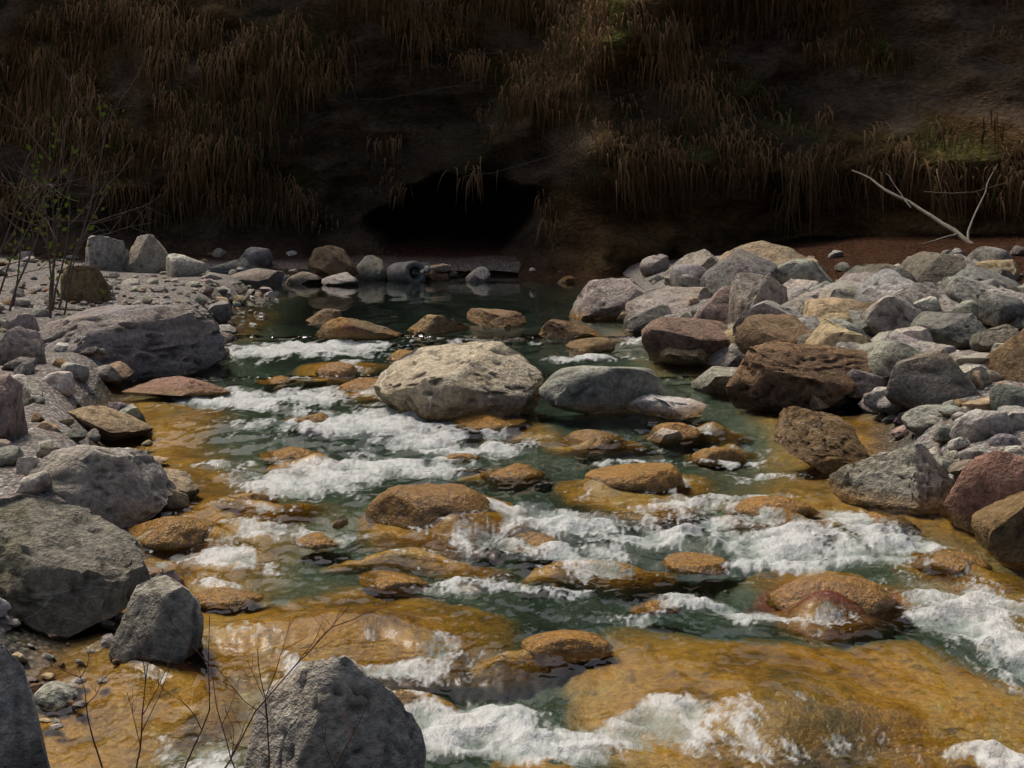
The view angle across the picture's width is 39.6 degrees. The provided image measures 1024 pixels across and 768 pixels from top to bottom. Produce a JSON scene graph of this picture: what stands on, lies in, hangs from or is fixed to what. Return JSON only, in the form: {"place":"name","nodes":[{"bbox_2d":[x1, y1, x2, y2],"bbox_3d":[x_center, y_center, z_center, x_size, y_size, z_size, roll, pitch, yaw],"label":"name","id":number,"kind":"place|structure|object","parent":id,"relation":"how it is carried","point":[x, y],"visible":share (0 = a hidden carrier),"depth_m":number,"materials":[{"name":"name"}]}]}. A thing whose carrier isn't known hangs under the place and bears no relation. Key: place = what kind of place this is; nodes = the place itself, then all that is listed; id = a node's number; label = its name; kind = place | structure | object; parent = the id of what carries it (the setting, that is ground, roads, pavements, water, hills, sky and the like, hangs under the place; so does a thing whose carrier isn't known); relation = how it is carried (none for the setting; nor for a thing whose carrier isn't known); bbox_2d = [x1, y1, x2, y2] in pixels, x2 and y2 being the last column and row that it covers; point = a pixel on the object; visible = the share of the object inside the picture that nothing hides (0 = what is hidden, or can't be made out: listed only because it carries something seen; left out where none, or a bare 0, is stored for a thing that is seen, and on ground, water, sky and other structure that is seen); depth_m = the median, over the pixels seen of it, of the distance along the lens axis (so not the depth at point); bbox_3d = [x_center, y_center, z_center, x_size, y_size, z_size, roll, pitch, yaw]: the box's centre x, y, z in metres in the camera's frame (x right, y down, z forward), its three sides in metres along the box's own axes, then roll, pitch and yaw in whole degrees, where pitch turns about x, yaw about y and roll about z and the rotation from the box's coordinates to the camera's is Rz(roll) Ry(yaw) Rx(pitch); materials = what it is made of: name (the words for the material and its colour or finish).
{"place":"outdoors","nodes":[
{"label":"outdoors","id":0,"kind":"place"},
{"bbox_2d":[0,260,1023,767],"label":"water","id":1,"kind":"structure","parent":0,"point":[728,662],"depth_m":6.95,"materials":[{"name":"multicoloured liquid"}]},
{"bbox_2d":[387,261,425,281],"bbox_3d":[-1.753,-1.823,23.573,0.434,0.404,0.573,-6,5,-40],"label":"concrete pipe","id":2,"kind":"object","parent":1,"relation":"in","point":[399,272],"visible":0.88,"depth_m":23.42,"materials":[{"name":"grey concrete"}]},
{"bbox_2d":[127,349,987,652],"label":"stream boulders","id":3,"kind":"object","parent":1,"relation":"in","point":[419,505],"visible":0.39,"depth_m":7.86,"materials":[{"name":"brown stone"}]},
{"bbox_2d":[0,0,1023,280],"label":"cliff","id":4,"kind":"structure","parent":0,"point":[440,130],"depth_m":25.67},
{"bbox_2d":[0,0,1023,250],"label":"grass tussocks","id":5,"kind":"object","parent":4,"relation":"on","point":[668,186],"depth_m":26.18,"materials":[{"name":"brown plant"}]},
{"bbox_2d":[0,230,1023,640],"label":"ground","id":6,"kind":"structure","parent":0,"point":[466,250],"depth_m":18.20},
{"bbox_2d":[0,104,124,295],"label":"leaves","id":7,"kind":"object","parent":6,"relation":"on","point":[75,151],"visible":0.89,"depth_m":14.55,"materials":[{"name":"green plant"}]},
{"bbox_2d":[0,35,395,767],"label":"shrub twigs","id":8,"kind":"object","parent":6,"relation":"on","point":[54,231],"visible":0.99,"depth_m":14.11,"materials":[{"name":"brown wood"}]},
{"bbox_2d":[0,234,1023,767],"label":"boulders","id":9,"kind":"object","parent":6,"relation":"on","point":[72,564],"visible":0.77,"depth_m":9.97,"materials":[{"name":"grey stone"}]},
{"bbox_2d":[0,240,1023,727],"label":"stones","id":10,"kind":"object","parent":6,"relation":"on","point":[960,314],"visible":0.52,"depth_m":12.53,"materials":[{"name":"grey stone"}]},
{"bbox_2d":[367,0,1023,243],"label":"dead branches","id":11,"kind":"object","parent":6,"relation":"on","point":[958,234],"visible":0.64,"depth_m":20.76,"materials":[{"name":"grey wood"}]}
]}

